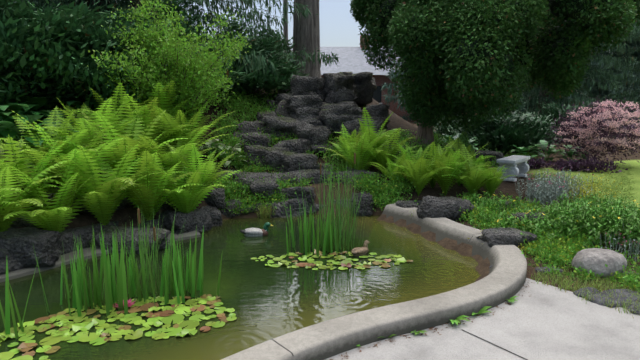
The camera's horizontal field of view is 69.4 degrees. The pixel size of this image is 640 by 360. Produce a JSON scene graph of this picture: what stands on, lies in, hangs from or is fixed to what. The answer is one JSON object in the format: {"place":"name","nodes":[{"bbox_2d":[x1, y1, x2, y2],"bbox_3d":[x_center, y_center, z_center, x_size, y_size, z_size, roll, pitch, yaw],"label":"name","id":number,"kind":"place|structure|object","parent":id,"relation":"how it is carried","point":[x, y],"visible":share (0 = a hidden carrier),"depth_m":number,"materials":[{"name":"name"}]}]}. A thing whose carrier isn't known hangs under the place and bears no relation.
{"place":"outdoors","nodes":[
{"label":"outdoors","id":0,"kind":"place"},
{"bbox_2d":[0,214,479,359],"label":"pond water","id":1,"kind":"structure","parent":0,"point":[263,300],"depth_m":4.54,"materials":[{"name":"green liquid"}]},
{"bbox_2d":[0,152,368,338],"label":"reeds","id":2,"kind":"object","parent":1,"relation":"on","point":[80,285],"visible":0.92,"depth_m":4.21,"materials":[{"name":"green plant"}]},
{"bbox_2d":[0,249,412,359],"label":"lily pads","id":3,"kind":"object","parent":1,"relation":"on","point":[163,316],"visible":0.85,"depth_m":3.79,"materials":[{"name":"green plant"}]},
{"bbox_2d":[240,222,272,236],"bbox_3d":[-0.868,0.696,6.353,0.452,0.222,0.168,-1,9,-9],"label":"mallard duck","id":4,"kind":"object","parent":1,"relation":"on","point":[253,232],"visible":0.92,"depth_m":6.31,"materials":[{"name":"white"}]},
{"bbox_2d":[351,240,369,256],"bbox_3d":[0.491,0.834,5.554,0.139,0.172,0.373,7,11,38],"label":"duck","id":5,"kind":"object","parent":1,"relation":"on","point":[359,251],"visible":0.98,"depth_m":5.50,"materials":[{"name":"brown"}]},
{"bbox_2d":[0,86,639,307],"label":"ground","id":6,"kind":"structure","parent":0,"point":[124,217],"depth_m":8.01,"materials":[{"name":"green plant"}]},
{"bbox_2d":[0,230,200,282],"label":"edging","id":7,"kind":"object","parent":6,"relation":"on","point":[19,273],"visible":0.21,"depth_m":5.21,"materials":[{"name":"concrete"}]},
{"bbox_2d":[0,0,309,109],"bbox_3d":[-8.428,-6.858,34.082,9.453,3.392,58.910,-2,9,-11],"label":"juniper shrub","id":8,"kind":"object","parent":6,"relation":"on","point":[45,51],"visible":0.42,"depth_m":7.63,"materials":[{"name":"green plant"}]},
{"bbox_2d":[88,0,251,128],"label":"bright shrub","id":9,"kind":"object","parent":6,"relation":"on","point":[199,85],"visible":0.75,"depth_m":7.97,"materials":[{"name":"green plant"}]},
{"bbox_2d":[0,80,515,231],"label":"ferns","id":10,"kind":"object","parent":6,"relation":"on","point":[120,140],"visible":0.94,"depth_m":6.40,"materials":[{"name":"green plant"}]},
{"bbox_2d":[0,148,544,273],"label":"bank rocks","id":11,"kind":"structure","parent":6,"relation":"on","point":[17,249],"depth_m":6.30,"materials":[{"name":"stone"}]},
{"bbox_2d":[0,88,587,167],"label":"hosta plants","id":12,"kind":"object","parent":6,"relation":"on","point":[27,106],"visible":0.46,"depth_m":7.28,"materials":[{"name":"green plant"}]},
{"bbox_2d":[283,0,320,76],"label":"tree trunk","id":13,"kind":"object","parent":6,"relation":"on","point":[306,32],"visible":0.54,"depth_m":15.69,"materials":[{"name":"grey plant"}]},
{"bbox_2d":[230,72,405,178],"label":"waterfall rocks","id":14,"kind":"structure","parent":6,"relation":"on","point":[320,111],"depth_m":10.11,"materials":[{"name":"grey stone"}]},
{"bbox_2d":[0,86,639,294],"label":"groundcover plants","id":15,"kind":"object","parent":6,"relation":"on","point":[552,252],"visible":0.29,"depth_m":7.63,"materials":[{"name":"green plant"}]},
{"bbox_2d":[6,0,639,126],"bbox_3d":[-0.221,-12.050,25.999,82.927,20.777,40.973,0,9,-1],"label":"conifer tree","id":16,"kind":"object","parent":6,"relation":"on","point":[636,75],"depth_m":33.34,"materials":[{"name":"green plant"}]},
{"bbox_2d":[9,0,639,136],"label":"foliage","id":17,"kind":"object","parent":6,"relation":"on","point":[531,100],"visible":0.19,"depth_m":13.97,"materials":[{"name":"green plant"}]},
{"bbox_2d":[280,35,417,121],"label":"house","id":18,"kind":"structure","parent":6,"relation":"on","point":[353,60],"depth_m":42.72,"materials":[{"name":"brick"}]},
{"bbox_2d":[221,203,526,359],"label":"pond kerb","id":19,"kind":"structure","parent":6,"relation":"on","point":[502,281],"depth_m":3.55,"materials":[{"name":"concrete"}]},
{"bbox_2d":[270,233,479,355],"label":"kerb joints","id":20,"kind":"object","parent":19,"relation":"on","point":[291,352],"visible":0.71,"depth_m":2.99,"materials":[{"name":"grey concrete"}]},
{"bbox_2d":[356,296,518,345],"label":"weeds","id":21,"kind":"object","parent":6,"relation":"on","point":[459,318],"visible":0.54,"depth_m":3.60,"materials":[{"name":"green plant"}]},
{"bbox_2d":[255,167,639,359],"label":"grass plants","id":22,"kind":"object","parent":6,"relation":"on","point":[575,288],"depth_m":4.46,"materials":[{"name":"green plant"}]},
{"bbox_2d":[350,0,639,147],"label":"cedar tree","id":23,"kind":"object","parent":6,"relation":"on","point":[476,94],"visible":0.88,"depth_m":8.44,"materials":[{"name":"green plant"}]},
{"bbox_2d":[370,0,634,98],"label":"foliage","id":24,"kind":"object","parent":23,"relation":"attached to","point":[554,5],"visible":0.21,"depth_m":8.35,"materials":[{"name":"green plant"}]},
{"bbox_2d":[496,155,529,181],"bbox_3d":[3.958,-0.245,9.461,0.408,0.428,1.100,7,11,38],"label":"garden bench","id":25,"kind":"object","parent":6,"relation":"on","point":[518,165],"visible":0.83,"depth_m":9.16,"materials":[{"name":"stone"}]},
{"bbox_2d":[433,94,639,165],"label":"shrub","id":26,"kind":"object","parent":6,"relation":"on","point":[551,125],"visible":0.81,"depth_m":12.14,"materials":[{"name":"pink plant"}]},
{"bbox_2d":[439,156,639,265],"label":"ground cover plants","id":27,"kind":"object","parent":6,"relation":"on","point":[615,222],"visible":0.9,"depth_m":5.85,"materials":[{"name":"green plant"}]},
{"bbox_2d":[489,265,639,314],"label":"plant","id":28,"kind":"object","parent":6,"relation":"on","point":[598,297],"visible":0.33,"depth_m":4.03,"materials":[{"name":"plant"}]},
{"bbox_2d":[571,248,626,278],"bbox_3d":[2.818,0.840,4.666,0.514,0.297,0.389,-5,10,-28],"label":"boulder","id":29,"kind":"object","parent":6,"relation":"on","point":[595,260],"visible":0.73,"depth_m":4.52,"materials":[{"name":"stone"}]},
{"bbox_2d":[179,0,609,50],"label":"sky","id":30,"kind":"structure","parent":0,"point":[338,28],"materials":[{"name":"white"}]},
{"bbox_2d":[324,278,639,359],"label":"path","id":31,"kind":"structure","parent":0,"point":[545,322],"depth_m":3.38,"materials":[{"name":"concrete"}]},
{"bbox_2d":[461,329,527,359],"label":"path joints","id":32,"kind":"object","parent":31,"relation":"on","point":[494,344],"visible":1,"depth_m":3.24,"materials":[{"name":"grey"}]}
]}

